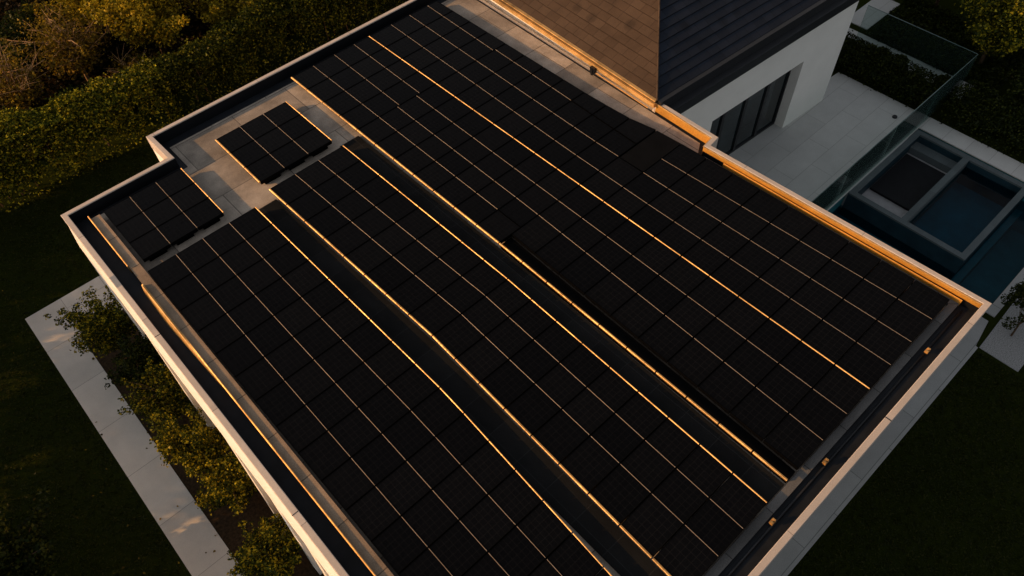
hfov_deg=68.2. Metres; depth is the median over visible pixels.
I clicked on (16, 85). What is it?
garden tree
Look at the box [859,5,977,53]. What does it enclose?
glass railing
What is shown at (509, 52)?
solar panel
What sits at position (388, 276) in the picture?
solar panel
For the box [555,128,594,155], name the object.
solar panel
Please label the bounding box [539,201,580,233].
solar panel
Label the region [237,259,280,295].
solar panel
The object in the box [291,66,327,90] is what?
solar panel
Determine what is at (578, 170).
solar panel
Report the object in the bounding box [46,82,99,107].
garden tree
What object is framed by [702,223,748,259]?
solar panel
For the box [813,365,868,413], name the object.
solar panel
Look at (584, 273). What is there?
solar panel
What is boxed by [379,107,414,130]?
solar panel
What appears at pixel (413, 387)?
solar panel
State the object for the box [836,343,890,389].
solar panel
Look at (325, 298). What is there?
solar panel
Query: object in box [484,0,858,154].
hip roof house
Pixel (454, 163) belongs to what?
solar panel
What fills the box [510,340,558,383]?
solar panel
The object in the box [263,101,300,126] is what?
solar panel
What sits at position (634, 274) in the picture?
solar panel
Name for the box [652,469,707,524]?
solar panel
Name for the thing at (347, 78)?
solar panel
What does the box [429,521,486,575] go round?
solar panel
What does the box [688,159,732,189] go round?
solar panel
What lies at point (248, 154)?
solar panel
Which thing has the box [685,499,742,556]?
solar panel
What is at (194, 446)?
shrub
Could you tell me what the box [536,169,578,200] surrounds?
solar panel
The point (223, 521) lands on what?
planting bed
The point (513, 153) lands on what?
solar panel
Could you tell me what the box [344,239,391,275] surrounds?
solar panel
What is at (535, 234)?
solar panel
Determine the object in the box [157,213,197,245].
solar panel
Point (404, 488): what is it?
solar panel
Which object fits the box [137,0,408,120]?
clipped hedge
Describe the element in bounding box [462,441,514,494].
solar panel
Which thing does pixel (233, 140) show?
solar panel
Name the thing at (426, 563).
solar panel
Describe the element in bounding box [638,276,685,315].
solar panel
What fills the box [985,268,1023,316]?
pool kerb
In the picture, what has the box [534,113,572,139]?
solar panel
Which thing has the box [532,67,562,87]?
solar panel
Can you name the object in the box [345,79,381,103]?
solar panel
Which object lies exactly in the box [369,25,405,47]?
solar panel
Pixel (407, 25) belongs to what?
solar panel
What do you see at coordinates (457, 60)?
solar panel
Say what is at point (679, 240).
solar panel
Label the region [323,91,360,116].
solar panel
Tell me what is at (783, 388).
solar panel
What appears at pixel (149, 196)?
solar panel
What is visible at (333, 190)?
solar panel
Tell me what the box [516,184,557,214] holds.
solar panel
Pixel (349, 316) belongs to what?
solar panel
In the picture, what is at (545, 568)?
solar panel
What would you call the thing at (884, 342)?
solar panel
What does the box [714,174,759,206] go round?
solar panel
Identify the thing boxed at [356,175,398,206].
solar panel
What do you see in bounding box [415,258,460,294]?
solar panel
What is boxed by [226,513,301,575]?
shrub
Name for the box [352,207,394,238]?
solar panel
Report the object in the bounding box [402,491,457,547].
solar panel
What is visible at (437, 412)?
solar panel
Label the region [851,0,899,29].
stepping slab
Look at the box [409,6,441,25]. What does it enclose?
solar panel
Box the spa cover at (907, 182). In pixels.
[870,154,945,210]
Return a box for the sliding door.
[710,69,791,154]
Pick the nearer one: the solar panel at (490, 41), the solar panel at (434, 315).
the solar panel at (434, 315)
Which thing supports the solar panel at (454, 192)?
on the flat roof building
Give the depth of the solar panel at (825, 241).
13.04 m
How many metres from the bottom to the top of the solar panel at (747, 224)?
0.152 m
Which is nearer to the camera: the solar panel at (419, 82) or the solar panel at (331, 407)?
the solar panel at (331, 407)
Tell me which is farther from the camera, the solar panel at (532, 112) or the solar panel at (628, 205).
the solar panel at (532, 112)
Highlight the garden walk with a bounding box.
[847,28,973,98]
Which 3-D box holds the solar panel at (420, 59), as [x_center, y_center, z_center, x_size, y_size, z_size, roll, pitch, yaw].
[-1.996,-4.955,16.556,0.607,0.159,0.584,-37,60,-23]
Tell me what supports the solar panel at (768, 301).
on the flat roof building
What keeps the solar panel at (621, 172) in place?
on the flat roof building
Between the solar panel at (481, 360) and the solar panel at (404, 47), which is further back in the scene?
the solar panel at (404, 47)
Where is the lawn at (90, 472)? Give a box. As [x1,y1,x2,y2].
[0,0,1023,575]
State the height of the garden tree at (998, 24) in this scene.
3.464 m
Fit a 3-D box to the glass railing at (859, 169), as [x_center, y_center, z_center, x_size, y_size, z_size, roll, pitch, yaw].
[8.792,-3.077,18.757,10.204,1.195,0.019,-37,60,-23]
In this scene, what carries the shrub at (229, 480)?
on the planting bed at (223, 521)
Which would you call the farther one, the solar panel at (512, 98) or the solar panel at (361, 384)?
the solar panel at (512, 98)
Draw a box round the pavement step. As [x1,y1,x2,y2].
[964,317,987,345]
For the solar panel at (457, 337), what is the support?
on the flat roof building
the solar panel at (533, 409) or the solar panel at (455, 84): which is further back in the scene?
the solar panel at (455, 84)
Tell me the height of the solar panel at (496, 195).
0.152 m
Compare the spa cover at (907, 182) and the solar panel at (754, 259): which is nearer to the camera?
the solar panel at (754, 259)
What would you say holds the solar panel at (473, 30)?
on the flat roof building
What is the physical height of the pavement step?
0.050 m
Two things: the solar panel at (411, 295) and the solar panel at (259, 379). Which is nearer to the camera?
the solar panel at (259, 379)
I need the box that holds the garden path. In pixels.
[25,276,242,575]
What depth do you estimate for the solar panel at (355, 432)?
11.12 m
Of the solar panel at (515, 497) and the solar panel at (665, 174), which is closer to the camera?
the solar panel at (515, 497)
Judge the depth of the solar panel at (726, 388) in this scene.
11.38 m
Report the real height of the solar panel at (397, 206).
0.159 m
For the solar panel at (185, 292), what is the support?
on the flat roof building
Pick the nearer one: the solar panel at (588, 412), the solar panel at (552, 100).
the solar panel at (588, 412)
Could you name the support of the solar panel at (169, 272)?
on the flat roof building
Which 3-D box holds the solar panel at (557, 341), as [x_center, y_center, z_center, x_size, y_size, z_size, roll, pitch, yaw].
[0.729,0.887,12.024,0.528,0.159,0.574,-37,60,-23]
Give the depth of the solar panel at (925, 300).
12.24 m
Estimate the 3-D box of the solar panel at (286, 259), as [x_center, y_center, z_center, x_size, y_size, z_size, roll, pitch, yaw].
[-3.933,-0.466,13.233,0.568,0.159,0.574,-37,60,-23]
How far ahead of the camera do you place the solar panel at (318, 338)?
12.15 m
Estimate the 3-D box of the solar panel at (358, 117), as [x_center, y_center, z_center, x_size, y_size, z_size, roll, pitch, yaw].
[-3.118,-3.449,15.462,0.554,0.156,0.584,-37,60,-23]
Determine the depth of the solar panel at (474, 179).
14.22 m
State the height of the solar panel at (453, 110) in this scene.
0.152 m
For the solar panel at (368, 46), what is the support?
on the flat roof building
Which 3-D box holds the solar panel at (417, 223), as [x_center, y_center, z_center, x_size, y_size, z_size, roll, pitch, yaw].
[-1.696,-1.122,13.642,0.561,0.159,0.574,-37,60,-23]
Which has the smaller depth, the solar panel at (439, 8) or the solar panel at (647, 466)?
the solar panel at (647, 466)
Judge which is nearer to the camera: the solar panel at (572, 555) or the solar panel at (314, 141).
the solar panel at (572, 555)
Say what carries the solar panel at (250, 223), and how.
on the flat roof building
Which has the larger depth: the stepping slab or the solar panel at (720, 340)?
the stepping slab
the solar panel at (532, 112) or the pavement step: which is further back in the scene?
the pavement step
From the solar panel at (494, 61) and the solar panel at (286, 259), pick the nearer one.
the solar panel at (286, 259)
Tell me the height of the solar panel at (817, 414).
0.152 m
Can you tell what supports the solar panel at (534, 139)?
on the flat roof building
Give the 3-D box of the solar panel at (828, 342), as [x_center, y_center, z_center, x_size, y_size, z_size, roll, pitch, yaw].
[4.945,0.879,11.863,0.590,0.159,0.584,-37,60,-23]
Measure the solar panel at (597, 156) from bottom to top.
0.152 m
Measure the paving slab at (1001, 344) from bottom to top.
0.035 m
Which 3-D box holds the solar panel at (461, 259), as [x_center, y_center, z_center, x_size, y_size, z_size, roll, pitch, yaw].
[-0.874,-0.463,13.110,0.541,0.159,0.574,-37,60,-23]
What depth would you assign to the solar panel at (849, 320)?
12.04 m
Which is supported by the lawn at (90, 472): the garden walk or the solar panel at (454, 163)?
the garden walk
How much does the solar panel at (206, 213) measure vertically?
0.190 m
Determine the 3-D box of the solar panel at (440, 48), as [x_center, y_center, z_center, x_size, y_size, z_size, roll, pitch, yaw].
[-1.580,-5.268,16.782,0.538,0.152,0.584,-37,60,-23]
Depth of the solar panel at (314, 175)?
14.43 m
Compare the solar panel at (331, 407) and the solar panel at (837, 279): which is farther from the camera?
the solar panel at (837, 279)
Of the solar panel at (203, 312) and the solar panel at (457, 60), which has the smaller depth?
the solar panel at (203, 312)
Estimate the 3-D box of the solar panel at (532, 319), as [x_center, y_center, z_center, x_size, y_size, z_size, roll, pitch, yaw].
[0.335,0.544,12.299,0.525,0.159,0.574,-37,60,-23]
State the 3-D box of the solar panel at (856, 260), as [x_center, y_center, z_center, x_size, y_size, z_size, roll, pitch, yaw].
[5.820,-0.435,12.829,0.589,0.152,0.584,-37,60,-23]
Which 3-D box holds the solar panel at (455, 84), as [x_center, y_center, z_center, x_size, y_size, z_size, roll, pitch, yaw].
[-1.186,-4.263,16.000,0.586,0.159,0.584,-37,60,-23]
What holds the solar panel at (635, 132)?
on the flat roof building
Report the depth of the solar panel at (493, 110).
15.39 m
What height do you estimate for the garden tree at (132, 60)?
1.571 m
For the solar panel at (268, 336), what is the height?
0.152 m
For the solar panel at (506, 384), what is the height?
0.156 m
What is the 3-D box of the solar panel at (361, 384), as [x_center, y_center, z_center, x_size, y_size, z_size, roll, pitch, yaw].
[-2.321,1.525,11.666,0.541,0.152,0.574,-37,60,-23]
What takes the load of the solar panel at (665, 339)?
on the flat roof building
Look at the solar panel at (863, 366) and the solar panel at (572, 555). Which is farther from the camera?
the solar panel at (863, 366)
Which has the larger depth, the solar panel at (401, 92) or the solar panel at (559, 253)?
the solar panel at (401, 92)
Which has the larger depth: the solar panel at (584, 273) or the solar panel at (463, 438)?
the solar panel at (584, 273)
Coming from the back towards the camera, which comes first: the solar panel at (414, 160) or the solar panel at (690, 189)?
the solar panel at (414, 160)
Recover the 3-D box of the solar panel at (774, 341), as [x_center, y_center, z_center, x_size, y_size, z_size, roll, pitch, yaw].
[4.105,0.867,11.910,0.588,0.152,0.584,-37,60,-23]
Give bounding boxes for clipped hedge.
[0,54,183,216]
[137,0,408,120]
[834,30,957,115]
[937,78,1023,162]
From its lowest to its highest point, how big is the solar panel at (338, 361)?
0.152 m
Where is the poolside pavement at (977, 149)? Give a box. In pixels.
[919,117,1023,181]
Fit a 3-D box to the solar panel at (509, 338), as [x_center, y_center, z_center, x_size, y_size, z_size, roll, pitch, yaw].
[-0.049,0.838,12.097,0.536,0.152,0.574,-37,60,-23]
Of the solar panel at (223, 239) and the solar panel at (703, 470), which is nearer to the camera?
the solar panel at (703, 470)
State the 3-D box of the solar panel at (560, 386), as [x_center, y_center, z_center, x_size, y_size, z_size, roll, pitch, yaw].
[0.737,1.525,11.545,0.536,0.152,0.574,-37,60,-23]
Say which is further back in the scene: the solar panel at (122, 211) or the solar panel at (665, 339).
the solar panel at (122, 211)
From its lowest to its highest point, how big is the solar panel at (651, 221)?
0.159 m
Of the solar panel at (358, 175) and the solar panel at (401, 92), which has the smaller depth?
the solar panel at (358, 175)
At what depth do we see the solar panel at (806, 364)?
11.57 m
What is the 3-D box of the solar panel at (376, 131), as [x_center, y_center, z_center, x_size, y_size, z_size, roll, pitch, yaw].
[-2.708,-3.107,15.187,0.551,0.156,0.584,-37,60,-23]
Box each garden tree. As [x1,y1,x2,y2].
[0,0,77,72]
[0,31,50,111]
[0,485,58,575]
[2,0,113,84]
[22,0,114,37]
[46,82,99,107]
[78,0,189,54]
[99,46,157,103]
[179,0,256,28]
[954,0,1023,69]
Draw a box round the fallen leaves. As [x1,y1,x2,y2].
[2,290,215,573]
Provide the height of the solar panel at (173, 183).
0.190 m
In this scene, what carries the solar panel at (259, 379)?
on the flat roof building
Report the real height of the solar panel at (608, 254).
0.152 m
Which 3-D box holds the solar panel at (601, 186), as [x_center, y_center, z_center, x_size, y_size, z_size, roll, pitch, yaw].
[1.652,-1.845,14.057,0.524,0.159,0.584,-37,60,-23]
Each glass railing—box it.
[811,54,978,209]
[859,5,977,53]
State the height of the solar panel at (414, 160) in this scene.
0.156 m
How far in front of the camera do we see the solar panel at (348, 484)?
10.64 m
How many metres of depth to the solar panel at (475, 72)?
16.16 m
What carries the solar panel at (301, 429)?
on the flat roof building
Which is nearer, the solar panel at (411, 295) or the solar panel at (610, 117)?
the solar panel at (411, 295)
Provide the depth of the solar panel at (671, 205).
13.66 m
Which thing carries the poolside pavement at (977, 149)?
on the lawn at (90, 472)
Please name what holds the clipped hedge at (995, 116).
on the lawn at (90, 472)
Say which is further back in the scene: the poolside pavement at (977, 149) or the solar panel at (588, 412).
the poolside pavement at (977, 149)
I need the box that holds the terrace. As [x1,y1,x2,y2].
[728,72,929,210]
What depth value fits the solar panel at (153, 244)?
13.49 m
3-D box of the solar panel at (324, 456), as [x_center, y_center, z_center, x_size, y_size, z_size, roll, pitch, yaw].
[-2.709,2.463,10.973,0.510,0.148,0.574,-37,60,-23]
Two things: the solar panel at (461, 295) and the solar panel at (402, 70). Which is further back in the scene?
the solar panel at (402, 70)
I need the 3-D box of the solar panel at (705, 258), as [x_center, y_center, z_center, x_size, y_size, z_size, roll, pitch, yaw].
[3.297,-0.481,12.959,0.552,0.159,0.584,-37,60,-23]
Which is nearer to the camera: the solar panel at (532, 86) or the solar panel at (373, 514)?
the solar panel at (373, 514)
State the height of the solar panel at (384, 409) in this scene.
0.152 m
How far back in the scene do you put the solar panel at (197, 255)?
13.29 m
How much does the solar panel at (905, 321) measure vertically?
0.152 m
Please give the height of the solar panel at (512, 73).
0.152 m
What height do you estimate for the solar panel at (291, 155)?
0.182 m
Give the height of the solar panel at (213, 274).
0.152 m
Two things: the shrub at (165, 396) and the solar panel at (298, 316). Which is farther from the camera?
the shrub at (165, 396)
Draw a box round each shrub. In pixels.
[43,285,138,357]
[104,326,171,393]
[117,356,195,427]
[149,407,230,477]
[191,446,257,516]
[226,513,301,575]
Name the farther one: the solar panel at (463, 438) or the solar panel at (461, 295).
the solar panel at (461, 295)
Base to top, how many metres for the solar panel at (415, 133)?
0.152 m
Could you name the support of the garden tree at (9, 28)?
on the lawn at (90, 472)
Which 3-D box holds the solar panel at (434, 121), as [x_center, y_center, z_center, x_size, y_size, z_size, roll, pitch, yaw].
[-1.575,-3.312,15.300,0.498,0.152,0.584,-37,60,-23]
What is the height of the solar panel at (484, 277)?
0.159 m
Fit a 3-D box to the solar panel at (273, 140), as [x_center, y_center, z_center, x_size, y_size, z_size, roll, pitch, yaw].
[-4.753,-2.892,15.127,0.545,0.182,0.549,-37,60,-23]
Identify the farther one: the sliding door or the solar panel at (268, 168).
the sliding door
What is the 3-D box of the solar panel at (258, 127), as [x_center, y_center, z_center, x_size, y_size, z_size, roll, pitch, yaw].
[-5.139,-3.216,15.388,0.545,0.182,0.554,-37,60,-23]
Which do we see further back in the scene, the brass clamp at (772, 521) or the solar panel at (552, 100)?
the solar panel at (552, 100)
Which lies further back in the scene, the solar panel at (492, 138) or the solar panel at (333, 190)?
the solar panel at (492, 138)
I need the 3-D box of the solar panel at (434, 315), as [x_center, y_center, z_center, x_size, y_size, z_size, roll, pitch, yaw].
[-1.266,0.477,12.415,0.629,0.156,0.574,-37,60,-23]
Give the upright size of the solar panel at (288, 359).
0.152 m
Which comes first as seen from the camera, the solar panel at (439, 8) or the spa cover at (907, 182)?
the solar panel at (439, 8)
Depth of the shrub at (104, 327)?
15.70 m
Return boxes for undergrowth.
[0,0,333,162]
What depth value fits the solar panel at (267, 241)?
13.45 m
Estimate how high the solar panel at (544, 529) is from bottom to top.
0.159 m
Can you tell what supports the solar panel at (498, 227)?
on the flat roof building
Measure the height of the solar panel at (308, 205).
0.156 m
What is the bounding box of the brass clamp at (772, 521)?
[768,518,775,525]
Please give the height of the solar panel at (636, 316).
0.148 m
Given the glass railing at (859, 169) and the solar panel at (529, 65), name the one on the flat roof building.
the solar panel at (529, 65)
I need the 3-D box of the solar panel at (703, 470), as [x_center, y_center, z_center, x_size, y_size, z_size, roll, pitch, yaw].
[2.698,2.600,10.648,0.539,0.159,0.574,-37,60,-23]
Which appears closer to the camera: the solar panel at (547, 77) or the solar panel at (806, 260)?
the solar panel at (806, 260)
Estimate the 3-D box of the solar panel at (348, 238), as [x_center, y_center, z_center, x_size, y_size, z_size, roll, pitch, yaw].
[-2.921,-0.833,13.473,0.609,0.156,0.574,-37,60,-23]
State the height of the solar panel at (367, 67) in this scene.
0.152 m
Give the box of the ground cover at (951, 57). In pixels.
[866,0,1023,89]
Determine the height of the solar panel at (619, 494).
0.156 m
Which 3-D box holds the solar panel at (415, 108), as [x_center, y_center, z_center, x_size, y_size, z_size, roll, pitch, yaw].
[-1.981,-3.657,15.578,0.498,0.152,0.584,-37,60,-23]
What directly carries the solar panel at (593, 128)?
on the flat roof building
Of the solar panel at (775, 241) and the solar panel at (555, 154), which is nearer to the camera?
the solar panel at (775, 241)
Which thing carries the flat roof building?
on the lawn at (90, 472)
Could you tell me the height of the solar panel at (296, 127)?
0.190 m
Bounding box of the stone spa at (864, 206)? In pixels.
[839,130,1023,279]
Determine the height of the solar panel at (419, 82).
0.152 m
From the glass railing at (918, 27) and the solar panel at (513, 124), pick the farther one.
the glass railing at (918, 27)
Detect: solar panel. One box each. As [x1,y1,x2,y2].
[103,197,141,226]
[116,212,155,243]
[130,183,167,211]
[130,228,170,261]
[143,197,182,227]
[148,255,191,290]
[156,168,194,196]
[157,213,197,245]
[164,274,207,311]
[169,183,208,211]
[176,239,218,272]
[181,293,225,331]
[183,197,223,229]
[192,257,235,292]
[198,314,243,353]
[203,223,244,256]
[209,276,253,313]
[215,127,252,153]
[216,335,263,376]
[220,241,262,275]
[227,296,272,334]
[229,207,271,240]
[230,140,267,167]
[235,358,283,400]
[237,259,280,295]
[240,114,276,139]
[244,154,284,183]
[245,316,292,356]
[247,224,289,258]
[254,127,291,154]
[255,278,300,315]
[255,381,304,427]
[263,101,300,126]
[264,241,308,277]
[265,338,312,380]
[269,174,311,205]
[270,141,308,169]
[274,298,320,337]
[277,406,326,452]
[278,114,315,140]
[282,260,328,296]
[285,360,334,405]
[287,190,330,221]
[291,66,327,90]
[293,127,331,156]
[294,319,340,359]
[295,161,335,189]
[298,431,350,481]
[301,279,348,317]
[305,205,349,238]
[306,384,356,430]
[307,78,343,102]
[313,55,348,77]
[313,175,354,204]
[314,340,362,383]
[319,145,360,174]
[321,298,369,340]
[322,459,374,510]
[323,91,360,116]
[324,222,370,256]
[328,408,380,457]
[329,67,364,90]
[332,191,373,221]
[335,44,368,66]
[336,363,385,407]
[337,160,378,190]
[340,104,377,130]
[343,319,391,361]
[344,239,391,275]
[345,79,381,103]
[346,487,399,542]
[350,56,384,78]
[351,434,405,485]
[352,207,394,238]
[354,37,383,55]
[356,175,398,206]
[357,118,396,144]
[358,386,409,433]
[362,92,398,117]
[364,341,414,385]
[365,257,413,294]
[366,68,401,91]
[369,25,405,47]
[370,48,400,67]
[372,223,415,256]
[372,517,427,574]
[375,132,414,159]
[375,191,418,222]
[376,462,430,516]
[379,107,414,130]
[382,411,434,460]
[383,81,418,104]
[385,36,422,58]
[386,60,417,80]
[386,275,436,314]
[387,364,439,410]
[391,15,423,35]
[393,240,437,274]
[394,146,434,174]
[396,207,439,239]
[397,121,432,145]
[398,96,433,120]
[399,549,450,575]
[401,48,438,71]
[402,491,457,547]
[403,72,434,93]
[407,26,440,46]
[407,438,459,490]
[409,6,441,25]
[409,295,460,335]
[411,387,463,437]
[413,161,454,190]
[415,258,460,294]
[416,109,451,134]
[416,135,452,160]
[417,84,453,108]
[417,224,460,257]
[419,60,456,83]
[423,37,457,59]
[426,17,458,36]
[428,1,452,16]
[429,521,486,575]
[432,315,483,359]
[433,177,475,207]
[433,466,486,520]
[434,123,471,149]
[435,97,472,122]
[436,150,472,176]
[436,413,488,465]
[437,72,474,96]
[438,277,484,314]
[439,242,483,276]
[440,49,475,71]
[442,28,474,48]
[443,11,469,27]
[454,110,492,136]
[454,137,491,164]
[454,193,496,225]
[455,85,493,109]
[455,337,507,383]
[456,165,493,192]
[458,61,493,84]
[459,39,492,60]
[460,22,486,38]
[460,495,514,552]
[462,260,506,295]
[462,296,507,336]
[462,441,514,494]
[463,553,507,575]
[473,124,512,151]
[474,98,512,123]
[474,152,512,180]
[476,73,511,97]
[476,211,519,243]
[477,32,504,50]
[477,50,512,72]
[477,181,514,210]
[479,360,533,409]
[485,318,532,359]
[486,279,530,317]
[488,470,542,525]
[488,527,544,575]
[493,139,533,167]
[494,111,532,138]
[495,62,530,85]
[495,86,531,110]
[495,168,534,197]
[496,44,523,61]
[499,198,537,227]
[505,384,560,435]
[510,300,555,339]
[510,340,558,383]
[512,215,560,254]
[514,55,542,74]
[514,75,550,98]
[514,99,551,125]
[514,126,553,153]
[514,154,555,183]
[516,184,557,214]
[517,501,571,558]
[529,560,560,575]
[531,410,588,463]
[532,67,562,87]
[533,88,570,112]
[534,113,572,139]
[534,321,581,362]
[535,140,575,168]
[535,234,584,274]
[535,363,585,409]
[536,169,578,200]
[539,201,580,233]
[547,533,602,575]
[552,80,583,100]
[554,101,591,127]
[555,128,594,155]
[557,156,598,184]
[559,185,602,218]
[559,253,609,294]
[559,437,618,493]
[560,344,608,387]
[562,219,605,252]
[562,388,613,436]
[572,92,605,114]
[574,115,612,141]
[577,142,617,170]
[580,171,621,201]
[582,202,627,236]
[585,273,635,316]
[586,237,630,272]
[587,367,637,413]
[588,465,649,525]
[591,414,643,464]
[593,105,628,129]
[596,130,635,157]
[596,567,611,575]
[600,157,641,187]
[604,188,646,219]
[607,220,652,255]
[611,256,657,293]
[611,294,663,339]
[614,118,655,144]
[616,392,667,440]
[619,494,682,558]
[620,131,680,172]
[621,441,674,493]
[624,173,666,204]
[629,205,672,237]
[633,238,679,275]
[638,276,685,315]
[638,316,692,362]
[643,159,685,188]
[645,418,698,468]
[648,189,692,221]
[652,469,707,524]
[652,525,717,575]
[655,222,699,256]
[659,257,707,295]
[662,144,705,173]
[665,296,714,338]
[667,338,722,387]
[669,174,712,205]
[675,206,720,239]
[677,445,731,498]
[681,240,728,276]
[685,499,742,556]
[687,277,737,317]
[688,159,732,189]
[694,318,745,361]
[695,190,739,222]
[698,362,753,413]
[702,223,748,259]
[709,259,757,297]
[710,473,766,529]
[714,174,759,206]
[717,297,767,340]
[722,207,768,240]
[724,341,777,387]
[730,241,778,278]
[730,387,787,440]
[739,278,788,319]
[742,190,788,223]
[747,319,799,364]
[751,224,798,259]
[756,364,810,414]
[760,260,809,298]
[763,414,822,469]
[770,206,817,242]
[770,299,821,341]
[779,342,833,388]
[780,241,829,278]
[789,389,846,440]
[791,279,841,320]
[801,224,848,259]
[802,320,854,365]
[812,260,862,299]
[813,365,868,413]
[823,299,875,342]
[832,242,880,279]
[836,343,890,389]
[844,279,896,321]
[857,321,910,364]
[864,260,914,300]
[877,299,931,342]
[898,280,949,320]
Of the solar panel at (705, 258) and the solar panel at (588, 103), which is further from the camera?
the solar panel at (588, 103)
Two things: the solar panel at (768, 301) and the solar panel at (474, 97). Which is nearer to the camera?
the solar panel at (768, 301)
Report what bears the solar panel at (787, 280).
on the flat roof building
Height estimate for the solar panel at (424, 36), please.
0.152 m
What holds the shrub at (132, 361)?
on the planting bed at (223, 521)
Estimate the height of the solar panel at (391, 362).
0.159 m
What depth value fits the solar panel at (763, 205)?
13.57 m
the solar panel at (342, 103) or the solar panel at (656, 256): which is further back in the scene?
the solar panel at (342, 103)
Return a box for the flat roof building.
[60,0,991,575]
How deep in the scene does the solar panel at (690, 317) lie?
12.18 m
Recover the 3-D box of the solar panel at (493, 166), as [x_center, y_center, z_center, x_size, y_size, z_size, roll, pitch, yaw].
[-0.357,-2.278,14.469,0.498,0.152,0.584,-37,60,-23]
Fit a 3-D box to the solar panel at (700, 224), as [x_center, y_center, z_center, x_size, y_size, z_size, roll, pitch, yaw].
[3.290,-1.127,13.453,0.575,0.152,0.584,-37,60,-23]
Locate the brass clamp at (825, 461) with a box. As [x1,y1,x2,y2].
[822,458,828,464]
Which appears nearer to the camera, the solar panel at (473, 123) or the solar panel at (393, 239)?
the solar panel at (393, 239)
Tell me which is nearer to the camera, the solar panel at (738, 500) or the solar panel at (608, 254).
the solar panel at (738, 500)
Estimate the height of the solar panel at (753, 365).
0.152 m
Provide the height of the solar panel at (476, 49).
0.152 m
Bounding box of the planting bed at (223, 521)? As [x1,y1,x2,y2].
[81,310,323,575]
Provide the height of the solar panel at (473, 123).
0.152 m
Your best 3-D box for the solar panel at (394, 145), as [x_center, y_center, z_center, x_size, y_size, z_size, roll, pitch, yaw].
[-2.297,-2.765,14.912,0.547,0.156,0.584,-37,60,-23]
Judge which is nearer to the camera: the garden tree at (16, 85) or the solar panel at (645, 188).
the solar panel at (645, 188)
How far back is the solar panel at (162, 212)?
13.96 m
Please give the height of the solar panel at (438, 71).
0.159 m
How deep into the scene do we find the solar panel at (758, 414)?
11.10 m
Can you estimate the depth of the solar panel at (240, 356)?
12.00 m
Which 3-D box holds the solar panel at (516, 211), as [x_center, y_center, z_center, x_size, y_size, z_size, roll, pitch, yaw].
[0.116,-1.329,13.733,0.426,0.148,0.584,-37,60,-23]
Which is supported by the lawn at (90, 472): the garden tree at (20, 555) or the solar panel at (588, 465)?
the garden tree at (20, 555)
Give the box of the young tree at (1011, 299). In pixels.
[1000,278,1023,336]
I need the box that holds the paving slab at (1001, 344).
[979,298,1023,371]
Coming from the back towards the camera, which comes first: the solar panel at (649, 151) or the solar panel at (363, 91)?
the solar panel at (363, 91)
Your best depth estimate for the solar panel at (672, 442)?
10.87 m
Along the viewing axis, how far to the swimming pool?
19.35 m
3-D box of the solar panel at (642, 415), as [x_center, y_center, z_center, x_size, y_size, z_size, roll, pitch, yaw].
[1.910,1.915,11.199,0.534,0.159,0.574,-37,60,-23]
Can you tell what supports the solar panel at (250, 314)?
on the flat roof building
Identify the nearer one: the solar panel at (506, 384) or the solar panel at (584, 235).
the solar panel at (506, 384)
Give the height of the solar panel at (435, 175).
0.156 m
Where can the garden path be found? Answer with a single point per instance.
(187, 528)
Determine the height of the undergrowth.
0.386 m
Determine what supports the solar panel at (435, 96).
on the flat roof building
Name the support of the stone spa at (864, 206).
in the swimming pool
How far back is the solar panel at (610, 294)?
12.50 m
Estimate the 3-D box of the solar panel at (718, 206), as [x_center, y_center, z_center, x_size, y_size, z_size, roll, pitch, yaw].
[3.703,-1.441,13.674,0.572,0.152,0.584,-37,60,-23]
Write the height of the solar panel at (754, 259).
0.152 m
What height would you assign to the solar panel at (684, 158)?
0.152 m
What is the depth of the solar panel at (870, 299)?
12.27 m
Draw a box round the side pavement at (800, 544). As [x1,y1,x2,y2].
[760,338,977,575]
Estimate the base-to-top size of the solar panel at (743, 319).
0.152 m
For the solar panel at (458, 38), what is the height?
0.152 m
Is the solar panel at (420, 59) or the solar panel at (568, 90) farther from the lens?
the solar panel at (420, 59)
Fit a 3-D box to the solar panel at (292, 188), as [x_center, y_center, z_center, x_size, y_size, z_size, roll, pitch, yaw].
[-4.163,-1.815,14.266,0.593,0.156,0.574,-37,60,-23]
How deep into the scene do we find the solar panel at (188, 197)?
14.17 m
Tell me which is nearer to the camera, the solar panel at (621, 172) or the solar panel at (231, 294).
the solar panel at (231, 294)
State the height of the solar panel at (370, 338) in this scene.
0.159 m
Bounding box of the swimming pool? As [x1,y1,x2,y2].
[828,129,1023,302]
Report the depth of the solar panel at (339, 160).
14.65 m
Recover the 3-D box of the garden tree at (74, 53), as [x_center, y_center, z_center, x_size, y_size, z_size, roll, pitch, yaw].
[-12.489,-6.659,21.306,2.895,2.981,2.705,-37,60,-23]
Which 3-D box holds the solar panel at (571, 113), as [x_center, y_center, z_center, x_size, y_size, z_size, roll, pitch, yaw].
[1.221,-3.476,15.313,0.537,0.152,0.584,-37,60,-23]
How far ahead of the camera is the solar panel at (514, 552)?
9.97 m
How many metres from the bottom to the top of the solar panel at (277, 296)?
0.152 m
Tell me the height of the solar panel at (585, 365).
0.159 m
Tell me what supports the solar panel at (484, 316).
on the flat roof building
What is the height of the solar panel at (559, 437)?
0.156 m
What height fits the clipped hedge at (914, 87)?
0.752 m
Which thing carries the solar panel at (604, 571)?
on the flat roof building
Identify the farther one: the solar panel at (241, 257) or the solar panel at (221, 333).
the solar panel at (241, 257)
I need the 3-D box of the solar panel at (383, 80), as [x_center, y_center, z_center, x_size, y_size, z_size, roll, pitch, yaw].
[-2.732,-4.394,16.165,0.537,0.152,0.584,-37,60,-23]
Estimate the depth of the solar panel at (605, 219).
13.51 m

